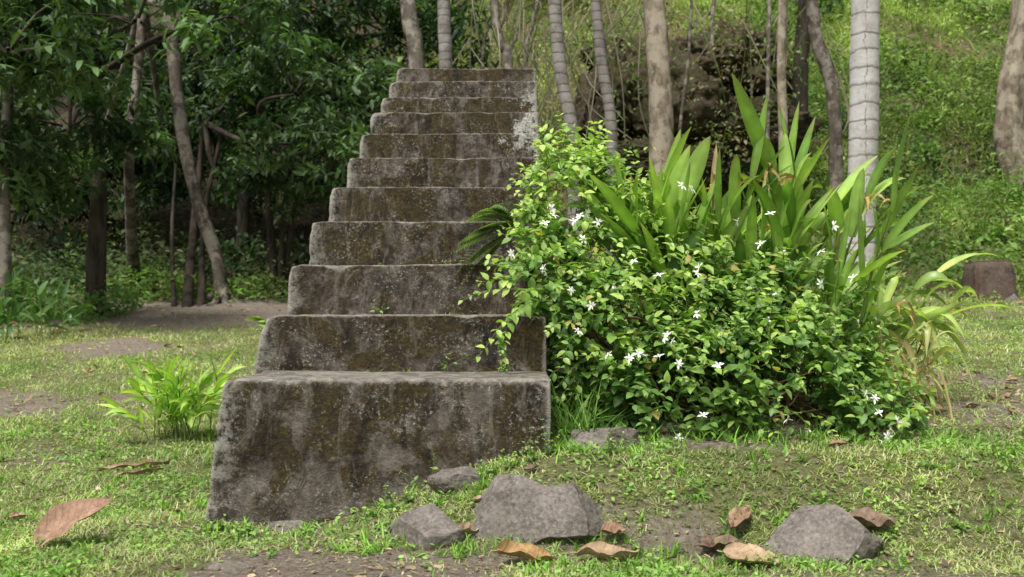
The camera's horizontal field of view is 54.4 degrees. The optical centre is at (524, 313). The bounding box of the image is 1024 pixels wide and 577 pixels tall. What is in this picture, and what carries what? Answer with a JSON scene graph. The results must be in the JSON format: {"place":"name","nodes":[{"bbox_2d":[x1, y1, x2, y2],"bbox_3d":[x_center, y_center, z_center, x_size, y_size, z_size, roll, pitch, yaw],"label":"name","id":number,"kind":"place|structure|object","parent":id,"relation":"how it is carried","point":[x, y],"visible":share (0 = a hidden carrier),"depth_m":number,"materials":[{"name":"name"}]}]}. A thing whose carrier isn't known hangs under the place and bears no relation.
{"place":"outdoors","nodes":[
{"label":"outdoors","id":0,"kind":"place"},
{"bbox_2d":[0,0,1023,576],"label":"ground","id":1,"kind":"structure","parent":0,"point":[706,518],"depth_m":4.10,"materials":[{"name":"plant"}]},
{"bbox_2d":[5,511,27,518],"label":"dry leaf","id":2,"kind":"object","parent":1,"relation":"on","point":[14,515],"visible":1,"depth_m":3.82,"materials":[{"name":"plant"}]},
{"bbox_2d":[0,268,95,342],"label":"ginger plant","id":3,"kind":"object","parent":1,"relation":"on","point":[40,296],"visible":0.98,"depth_m":10.13,"materials":[{"name":"green plant"}]},
{"bbox_2d":[47,320,67,324],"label":"rock","id":4,"kind":"object","parent":1,"relation":"on","point":[57,322],"visible":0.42,"depth_m":11.46,"materials":[{"name":"stone"}]},
{"bbox_2d":[21,497,112,547],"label":"dry leaf","id":5,"kind":"object","parent":1,"relation":"on","point":[59,520],"visible":0.97,"depth_m":3.44,"materials":[{"name":"plant"}]},
{"bbox_2d":[0,0,146,329],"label":"broadleaf tree","id":6,"kind":"object","parent":1,"relation":"on","point":[20,149],"visible":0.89,"depth_m":10.42,"materials":[{"name":"green plant"}]},
{"bbox_2d":[90,459,169,471],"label":"dry leaf","id":7,"kind":"object","parent":1,"relation":"on","point":[127,464],"visible":0.97,"depth_m":4.72,"materials":[{"name":"plant"}]},
{"bbox_2d":[106,467,165,476],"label":"dry leaf","id":8,"kind":"object","parent":1,"relation":"on","point":[138,470],"visible":0.94,"depth_m":4.60,"materials":[{"name":"plant"}]},
{"bbox_2d":[25,0,257,296],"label":"broadleaf tree","id":9,"kind":"object","parent":1,"relation":"on","point":[153,192],"visible":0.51,"depth_m":14.75,"materials":[{"name":"green plant"}]},
{"bbox_2d":[0,0,321,314],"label":"broadleaf tree","id":10,"kind":"object","parent":1,"relation":"on","point":[118,131],"visible":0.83,"depth_m":11.24,"materials":[{"name":"green plant"}]},
{"bbox_2d":[95,350,246,443],"bbox_3d":[-1.884,0.445,5.332,0.751,0.530,0.494,0,0,-7],"label":"ginger plant","id":11,"kind":"object","parent":1,"relation":"on","point":[166,384],"visible":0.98,"depth_m":5.27,"materials":[{"name":"green plant"}]},
{"bbox_2d":[11,114,362,324],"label":"forest undergrowth","id":12,"kind":"object","parent":1,"relation":"on","point":[154,273],"visible":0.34,"depth_m":15.31,"materials":[{"name":"green plant"}]},
{"bbox_2d":[1,0,372,277],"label":"broadleaf tree","id":13,"kind":"object","parent":1,"relation":"on","point":[242,224],"visible":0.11,"depth_m":18.08,"materials":[{"name":"green plant"}]},
{"bbox_2d":[10,12,366,240],"bbox_3d":[-6.870,-3.760,20.035,9.267,4.721,4.546,0,0,0],"label":"broadleaf tree","id":14,"kind":"object","parent":1,"relation":"on","point":[138,169],"visible":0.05,"depth_m":19.27,"materials":[{"name":"green plant"}]},
{"bbox_2d":[156,12,256,306],"bbox_3d":[-4.623,-4.123,13.801,1.692,8.163,0.750,0,0,4],"label":"tree","id":15,"kind":"object","parent":1,"relation":"on","point":[207,231],"visible":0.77,"depth_m":13.93,"materials":[{"name":"grey plant"}]},
{"bbox_2d":[198,517,224,531],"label":"weed","id":16,"kind":"object","parent":1,"relation":"on","point":[221,525],"visible":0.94,"depth_m":3.71,"materials":[{"name":"green plant"}]},
{"bbox_2d":[207,560,250,570],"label":"rock","id":17,"kind":"object","parent":1,"relation":"on","point":[227,565],"visible":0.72,"depth_m":3.13,"materials":[{"name":"stone"}]},
{"bbox_2d":[213,521,245,539],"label":"weed","id":18,"kind":"object","parent":1,"relation":"on","point":[236,530],"visible":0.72,"depth_m":3.59,"materials":[{"name":"green plant"}]},
{"bbox_2d":[240,522,257,537],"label":"weed","id":19,"kind":"object","parent":1,"relation":"on","point":[248,530],"visible":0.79,"depth_m":3.66,"materials":[{"name":"green plant"}]},
{"bbox_2d":[156,14,360,306],"bbox_3d":[-4.328,-2.176,14.700,4.368,4.438,2.447,0,0,41],"label":"broadleaf tree","id":20,"kind":"object","parent":1,"relation":"on","point":[242,85],"visible":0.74,"depth_m":14.73,"materials":[{"name":"green plant"}]},
{"bbox_2d":[249,546,279,557],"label":"weed","id":21,"kind":"object","parent":1,"relation":"on","point":[272,552],"visible":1,"depth_m":3.28,"materials":[{"name":"green plant"}]},
{"bbox_2d":[263,520,309,532],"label":"rock","id":22,"kind":"object","parent":1,"relation":"on","point":[290,524],"visible":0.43,"depth_m":3.78,"materials":[{"name":"stone"}]},
{"bbox_2d":[294,522,311,536],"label":"weed","id":23,"kind":"object","parent":1,"relation":"on","point":[303,529],"visible":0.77,"depth_m":3.66,"materials":[{"name":"green plant"}]},
{"bbox_2d":[205,18,405,298],"bbox_3d":[-3.026,-2.191,14.157,2.748,4.108,3.508,0,0,13],"label":"broadleaf tree","id":24,"kind":"object","parent":1,"relation":"on","point":[309,184],"visible":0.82,"depth_m":14.04,"materials":[{"name":"green plant"}]},
{"bbox_2d":[207,0,502,221],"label":"broadleaf tree","id":25,"kind":"object","parent":1,"relation":"on","point":[326,25],"visible":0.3,"depth_m":16.04,"materials":[{"name":"green plant"}]},
{"bbox_2d":[343,507,371,521],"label":"weed","id":26,"kind":"object","parent":1,"relation":"on","point":[364,510],"visible":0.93,"depth_m":3.66,"materials":[{"name":"green plant"}]},
{"bbox_2d":[204,68,550,525],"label":"stone staircase","id":27,"kind":"structure","parent":1,"relation":"on","point":[433,168],"depth_m":4.39,"materials":[{"name":"stone"}]},
{"bbox_2d":[235,316,265,341],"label":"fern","id":28,"kind":"object","parent":27,"relation":"attached to","point":[263,322],"visible":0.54,"depth_m":4.70,"materials":[{"name":"green plant"}]},
{"bbox_2d":[370,300,388,313],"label":"weed","id":29,"kind":"object","parent":27,"relation":"on","point":[377,309],"visible":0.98,"depth_m":4.85,"materials":[{"name":"green plant"}]},
{"bbox_2d":[441,349,481,371],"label":"weed","id":30,"kind":"object","parent":27,"relation":"on","point":[444,366],"visible":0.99,"depth_m":4.31,"materials":[{"name":"green plant"}]},
{"bbox_2d":[451,202,519,288],"bbox_3d":[-0.186,-0.322,4.948,0.391,0.444,0.329,0,0,0],"label":"fern","id":31,"kind":"object","parent":27,"relation":"on","point":[490,215],"visible":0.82,"depth_m":4.96,"materials":[{"name":"green plant"}]},
{"bbox_2d":[498,364,511,371],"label":"weed","id":32,"kind":"object","parent":27,"relation":"on","point":[505,369],"visible":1,"depth_m":4.32,"materials":[{"name":"green plant"}]},
{"bbox_2d":[383,485,414,512],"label":"weed","id":33,"kind":"object","parent":1,"relation":"on","point":[392,507],"visible":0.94,"depth_m":3.64,"materials":[{"name":"green plant"}]},
{"bbox_2d":[4,0,813,186],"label":"woodland foliage","id":34,"kind":"object","parent":1,"relation":"on","point":[634,75],"visible":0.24,"depth_m":14.18,"materials":[{"name":"green plant"}]},
{"bbox_2d":[400,490,419,505],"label":"weed","id":35,"kind":"object","parent":1,"relation":"on","point":[406,493],"visible":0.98,"depth_m":3.67,"materials":[{"name":"green plant"}]},
{"bbox_2d":[400,0,424,68],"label":"tree","id":36,"kind":"object","parent":1,"relation":"on","point":[412,34],"visible":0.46,"depth_m":13.31,"materials":[{"name":"grey plant"}]},
{"bbox_2d":[399,454,437,490],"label":"weed","id":37,"kind":"object","parent":1,"relation":"on","point":[415,478],"visible":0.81,"depth_m":3.78,"materials":[{"name":"green plant"}]},
{"bbox_2d":[378,503,465,550],"bbox_3d":[-0.346,0.775,3.441,0.297,0.227,0.172,0,0,41],"label":"rock","id":38,"kind":"object","parent":1,"relation":"on","point":[428,524],"visible":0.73,"depth_m":3.38,"materials":[{"name":"stone"}]},
{"bbox_2d":[437,0,451,68],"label":"palm tree","id":39,"kind":"object","parent":1,"relation":"on","point":[444,36],"visible":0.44,"depth_m":12.93,"materials":[{"name":"grey plant"}]},
{"bbox_2d":[427,466,484,493],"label":"rock","id":40,"kind":"object","parent":1,"relation":"on","point":[454,477],"visible":0.82,"depth_m":3.67,"materials":[{"name":"stone"}]},
{"bbox_2d":[459,522,478,532],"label":"dry leaf","id":41,"kind":"object","parent":1,"relation":"on","point":[466,527],"visible":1,"depth_m":3.40,"materials":[{"name":"plant"}]},
{"bbox_2d":[473,495,481,501],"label":"dry leaf","id":42,"kind":"object","parent":1,"relation":"on","point":[478,498],"visible":0.52,"depth_m":3.57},
{"bbox_2d":[478,459,500,476],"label":"weed","id":43,"kind":"object","parent":1,"relation":"on","point":[490,471],"visible":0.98,"depth_m":3.72,"materials":[{"name":"green plant"}]},
{"bbox_2d":[481,0,509,68],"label":"tree","id":44,"kind":"object","parent":1,"relation":"on","point":[490,26],"visible":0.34,"depth_m":16.48,"materials":[{"name":"grey plant"}]},
{"bbox_2d":[490,0,512,68],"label":"tree","id":45,"kind":"object","parent":1,"relation":"on","point":[506,54],"visible":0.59,"depth_m":15.94,"materials":[{"name":"grey plant"}]},
{"bbox_2d":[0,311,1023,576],"bbox_3d":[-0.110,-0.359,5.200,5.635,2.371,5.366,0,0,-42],"label":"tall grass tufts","id":46,"kind":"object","parent":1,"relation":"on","point":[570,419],"visible":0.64,"depth_m":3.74,"materials":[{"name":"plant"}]},
{"bbox_2d":[500,448,523,470],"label":"weed","id":47,"kind":"object","parent":1,"relation":"on","point":[512,462],"visible":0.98,"depth_m":3.74,"materials":[{"name":"green plant"}]},
{"bbox_2d":[510,0,519,49],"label":"tree","id":48,"kind":"object","parent":1,"relation":"on","point":[517,27],"visible":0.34,"depth_m":16.98,"materials":[{"name":"grey plant"}]},
{"bbox_2d":[491,540,552,561],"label":"dry leaf","id":49,"kind":"object","parent":1,"relation":"on","point":[529,551],"visible":0.95,"depth_m":3.21,"materials":[{"name":"plant"}]},
{"bbox_2d":[522,431,539,462],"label":"weed","id":50,"kind":"object","parent":1,"relation":"on","point":[534,454],"visible":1,"depth_m":3.75,"materials":[{"name":"green plant"}]},
{"bbox_2d":[523,464,538,470],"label":"dry leaf","id":51,"kind":"object","parent":1,"relation":"on","point":[531,466],"visible":1,"depth_m":3.68,"materials":[{"name":"plant"}]},
{"bbox_2d":[523,0,539,68],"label":"tree","id":52,"kind":"object","parent":1,"relation":"on","point":[536,6],"visible":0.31,"depth_m":17.97,"materials":[{"name":"grey plant"}]},
{"bbox_2d":[469,474,603,544],"bbox_3d":[0.060,0.718,3.471,0.543,0.317,0.321,0,0,0],"label":"rock","id":53,"kind":"object","parent":1,"relation":"on","point":[519,506],"visible":0.81,"depth_m":3.39,"materials":[{"name":"stone"}]},
{"bbox_2d":[541,418,562,454],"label":"weed","id":54,"kind":"object","parent":1,"relation":"on","point":[548,448],"visible":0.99,"depth_m":3.79,"materials":[{"name":"green plant"}]},
{"bbox_2d":[548,0,582,243],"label":"palm tree","id":55,"kind":"object","parent":1,"relation":"on","point":[560,68],"visible":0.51,"depth_m":10.94,"materials":[{"name":"grey plant"}]},
{"bbox_2d":[566,427,639,449],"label":"rock","id":56,"kind":"object","parent":1,"relation":"on","point":[600,434],"visible":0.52,"depth_m":3.93,"materials":[{"name":"stone"}]},
{"bbox_2d":[571,541,638,561],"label":"dry leaf","id":57,"kind":"object","parent":1,"relation":"on","point":[601,549],"visible":0.95,"depth_m":3.21,"materials":[{"name":"plant"}]},
{"bbox_2d":[590,0,620,284],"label":"palm tree","id":58,"kind":"object","parent":1,"relation":"on","point":[603,73],"visible":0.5,"depth_m":11.94,"materials":[{"name":"grey plant"}]},
{"bbox_2d":[574,38,641,148],"bbox_3d":[1.321,-3.191,15.088,1.159,2.000,1.639,0,0,-24],"label":"rock outcrop","id":59,"kind":"object","parent":1,"relation":"on","point":[581,109],"visible":0.44,"depth_m":14.66,"materials":[{"name":"stone"}]},
{"bbox_2d":[577,36,638,72],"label":"rock outcrop","id":60,"kind":"object","parent":1,"relation":"on","point":[590,68],"visible":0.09,"depth_m":16.13,"materials":[{"name":"stone"}]},
{"bbox_2d":[599,522,626,533],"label":"dry leaf","id":61,"kind":"object","parent":1,"relation":"on","point":[611,528],"visible":1,"depth_m":3.36,"materials":[{"name":"plant"}]},
{"bbox_2d":[604,431,634,453],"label":"weed","id":62,"kind":"object","parent":1,"relation":"on","point":[610,444],"visible":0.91,"depth_m":3.80,"materials":[{"name":"green plant"}]},
{"bbox_2d":[425,0,823,287],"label":"dry slope scrub","id":63,"kind":"object","parent":1,"relation":"on","point":[616,5],"visible":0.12,"depth_m":21.12,"materials":[{"name":"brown plant"}]},
{"bbox_2d":[428,0,849,226],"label":"hanging vines","id":64,"kind":"object","parent":1,"relation":"on","point":[567,38],"visible":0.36,"depth_m":14.60,"materials":[{"name":"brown plant"}]},
{"bbox_2d":[630,539,654,553],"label":"weed","id":65,"kind":"object","parent":1,"relation":"on","point":[636,546],"visible":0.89,"depth_m":3.29,"materials":[{"name":"green plant"}]},
{"bbox_2d":[584,127,709,406],"bbox_3d":[0.564,-0.182,4.572,0.590,1.335,0.636,0,0,0],"label":"ginger plant","id":66,"kind":"object","parent":1,"relation":"on","point":[685,169],"visible":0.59,"depth_m":4.54,"materials":[{"name":"green plant"}]},
{"bbox_2d":[643,0,673,187],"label":"tree","id":67,"kind":"object","parent":1,"relation":"on","point":[661,125],"visible":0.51,"depth_m":11.48,"materials":[{"name":"beige plant"}]},
{"bbox_2d":[592,137,724,183],"bbox_3d":[1.874,-2.188,14.206,1.984,0.651,1.080,0,0,8],"label":"rock outcrop","id":68,"kind":"object","parent":1,"relation":"on","point":[641,145],"visible":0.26,"depth_m":13.85,"materials":[{"name":"stone"}]},
{"bbox_2d":[646,427,692,451],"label":"weed","id":69,"kind":"object","parent":1,"relation":"on","point":[680,445],"visible":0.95,"depth_m":3.83,"materials":[{"name":"green plant"}]},
{"bbox_2d":[621,37,739,148],"bbox_3d":[2.232,-3.224,15.211,2.027,2.063,2.242,0,0,-44],"label":"rock outcrop","id":70,"kind":"object","parent":1,"relation":"on","point":[704,111],"visible":0.31,"depth_m":14.48,"materials":[{"name":"stone"}]},
{"bbox_2d":[678,0,692,134],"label":"tree","id":71,"kind":"object","parent":1,"relation":"on","point":[687,65],"visible":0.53,"depth_m":12.98,"materials":[{"name":"grey plant"}]},
{"bbox_2d":[687,471,709,487],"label":"weed","id":72,"kind":"object","parent":1,"relation":"on","point":[695,486],"visible":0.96,"depth_m":3.58,"materials":[{"name":"green plant"}]},
{"bbox_2d":[458,113,948,442],"bbox_3d":[0.750,-0.145,4.635,2.075,1.661,1.457,0,0,0],"label":"jasmine bush","id":73,"kind":"object","parent":1,"relation":"on","point":[578,288],"visible":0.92,"depth_m":4.38,"materials":[{"name":"green plant"}]},
{"bbox_2d":[710,0,715,210],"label":"tree","id":74,"kind":"object","parent":1,"relation":"on","point":[712,20],"visible":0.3,"depth_m":14.98,"materials":[{"name":"grey plant"}]},
{"bbox_2d":[695,534,737,550],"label":"dry leaf","id":75,"kind":"object","parent":1,"relation":"on","point":[707,542],"visible":0.83,"depth_m":3.31,"materials":[{"name":"plant"}]},
{"bbox_2d":[669,18,792,100],"bbox_3d":[3.132,-3.900,15.764,1.900,1.308,2.549,0,0,40],"label":"rock outcrop","id":76,"kind":"object","parent":1,"relation":"on","point":[706,62],"visible":0.34,"depth_m":15.08,"materials":[{"name":"stone"}]},
{"bbox_2d":[728,505,750,528],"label":"dry leaf","id":77,"kind":"object","parent":1,"relation":"on","point":[738,519],"visible":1,"depth_m":3.41,"materials":[{"name":"plant"}]},
{"bbox_2d":[717,542,778,563],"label":"dry leaf","id":78,"kind":"object","parent":1,"relation":"on","point":[735,550],"visible":0.94,"depth_m":3.18,"materials":[{"name":"plant"}]},
{"bbox_2d":[662,73,840,411],"bbox_3d":[1.036,-0.289,4.695,0.907,1.563,0.548,0,0,0],"label":"ginger plant","id":79,"kind":"object","parent":1,"relation":"on","point":[727,208],"visible":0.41,"depth_m":4.63,"materials":[{"name":"green plant"}]},
{"bbox_2d":[753,538,778,568],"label":"weed","id":80,"kind":"object","parent":1,"relation":"on","point":[771,559],"visible":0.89,"depth_m":3.13,"materials":[{"name":"green plant"}]},
{"bbox_2d":[712,92,821,163],"bbox_3d":[3.566,-2.811,14.917,1.641,1.054,1.578,0,0,0],"label":"rock outcrop","id":81,"kind":"object","parent":1,"relation":"on","point":[805,119],"visible":0.4,"depth_m":14.43,"materials":[{"name":"stone"}]},
{"bbox_2d":[766,0,771,139],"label":"tree","id":82,"kind":"object","parent":1,"relation":"on","point":[769,6],"visible":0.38,"depth_m":13.98,"materials":[{"name":"grey plant"}]},
{"bbox_2d":[777,0,787,320],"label":"tree","id":83,"kind":"object","parent":1,"relation":"on","point":[781,54],"visible":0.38,"depth_m":8.37,"materials":[{"name":"beige plant"}]},
{"bbox_2d":[792,0,809,216],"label":"tree","id":84,"kind":"object","parent":1,"relation":"on","point":[801,98],"visible":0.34,"depth_m":14.90,"materials":[{"name":"brown plant"}]},
{"bbox_2d":[761,504,883,565],"bbox_3d":[1.013,0.773,3.304,0.407,0.283,0.296,0,0,-37],"label":"rock","id":85,"kind":"object","parent":1,"relation":"on","point":[836,531],"visible":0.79,"depth_m":3.25,"materials":[{"name":"stone"}]},
{"bbox_2d":[805,0,843,251],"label":"tree","id":86,"kind":"object","parent":1,"relation":"on","point":[828,73],"visible":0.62,"depth_m":13.33,"materials":[{"name":"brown plant"}]},
{"bbox_2d":[723,101,934,412],"bbox_3d":[1.453,-0.283,4.708,0.788,1.561,1.083,0,0,-33],"label":"ginger plant","id":87,"kind":"object","parent":1,"relation":"on","point":[851,200],"visible":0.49,"depth_m":4.75,"materials":[{"name":"green plant"}]},
{"bbox_2d":[826,440,848,445],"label":"dry leaf","id":88,"kind":"object","parent":1,"relation":"on","point":[836,442],"visible":0.95,"depth_m":3.94,"materials":[{"name":"plant"}]},
{"bbox_2d":[664,0,1023,321],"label":"hillside groundcover","id":89,"kind":"object","parent":1,"relation":"on","point":[924,213],"visible":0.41,"depth_m":17.27,"materials":[{"name":"green plant"}]},
{"bbox_2d":[845,0,879,322],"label":"palm tree","id":90,"kind":"object","parent":1,"relation":"on","point":[864,100],"visible":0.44,"depth_m":7.51,"materials":[{"name":"grey plant"}]},
{"bbox_2d":[849,507,895,527],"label":"dry leaf","id":91,"kind":"object","parent":1,"relation":"on","point":[864,516],"visible":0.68,"depth_m":3.40,"materials":[{"name":"plant"}]},
{"bbox_2d":[821,320,973,419],"bbox_3d":[1.693,0.517,4.677,0.707,0.977,0.536,0,0,17],"label":"ginger plant","id":92,"kind":"object","parent":1,"relation":"on","point":[926,341],"visible":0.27,"depth_m":4.63,"materials":[{"name":"green plant"}]},
{"bbox_2d":[893,370,915,407],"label":"dry leaf","id":93,"kind":"object","parent":1,"relation":"on","point":[907,397],"visible":0.11,"depth_m":4.53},
{"bbox_2d":[809,213,1018,410],"bbox_3d":[1.873,0.026,4.926,1.101,1.143,0.598,0,0,0],"label":"ginger plant","id":94,"kind":"object","parent":1,"relation":"on","point":[896,307],"visible":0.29,"depth_m":4.81,"materials":[{"name":"green plant"}]},
{"bbox_2d":[901,403,947,413],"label":"dry leaf","id":95,"kind":"object","parent":1,"relation":"on","point":[942,409],"visible":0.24,"depth_m":4.68,"materials":[{"name":"plant"}]},
{"bbox_2d":[911,448,944,469],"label":"weed","id":96,"kind":"object","parent":1,"relation":"on","point":[923,462],"visible":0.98,"depth_m":3.69,"materials":[{"name":"green plant"}]},
{"bbox_2d":[923,486,937,490],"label":"dry leaf","id":97,"kind":"object","parent":1,"relation":"on","point":[927,487],"visible":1,"depth_m":3.56,"materials":[{"name":"plant"}]},
{"bbox_2d":[931,292,947,297],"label":"rock","id":98,"kind":"object","parent":1,"relation":"on","point":[941,296],"visible":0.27,"depth_m":11.96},
{"bbox_2d":[946,514,970,532],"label":"weed","id":99,"kind":"object","parent":1,"relation":"on","point":[957,522],"visible":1,"depth_m":3.40,"materials":[{"name":"green plant"}]},
{"bbox_2d":[962,403,979,407],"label":"dry leaf","id":100,"kind":"object","parent":1,"relation":"on","point":[973,405],"visible":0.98,"depth_m":4.75,"materials":[{"name":"plant"}]},
{"bbox_2d":[959,260,1018,301],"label":"concrete block","id":101,"kind":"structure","parent":1,"relation":"on","point":[985,277],"depth_m":11.40,"materials":[{"name":"concrete"}]},
{"bbox_2d":[987,393,995,398],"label":"dry leaf","id":102,"kind":"object","parent":1,"relation":"on","point":[992,396],"visible":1,"depth_m":5.04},
{"bbox_2d":[997,392,1012,400],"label":"dry leaf","id":103,"kind":"object","parent":1,"relation":"on","point":[1006,395],"visible":0.98,"depth_m":5.03,"materials":[{"name":"plant"}]},
{"bbox_2d":[993,0,1023,189],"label":"tree","id":104,"kind":"object","parent":1,"relation":"on","point":[1008,135],"visible":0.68,"depth_m":15.86,"materials":[{"name":"beige plant"}]},
{"bbox_2d":[1003,376,1017,381],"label":"dry leaf","id":105,"kind":"object","parent":1,"relation":"on","point":[1010,378],"visible":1,"depth_m":5.56,"materials":[{"name":"plant"}]},
{"bbox_2d":[1005,294,1019,301],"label":"rock","id":106,"kind":"object","parent":1,"relation":"on","point":[1012,298],"visible":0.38,"depth_m":11.35,"materials":[{"name":"stone"}]},
{"bbox_2d":[1008,406,1016,412],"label":"dry leaf","id":107,"kind":"object","parent":1,"relation":"on","point":[1010,409],"visible":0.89,"depth_m":4.68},
{"bbox_2d":[0,276,1023,576],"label":"grass","id":108,"kind":"structure","parent":0,"point":[132,512],"depth_m":3.81,"materials":[{"name":"plant"}]}
]}

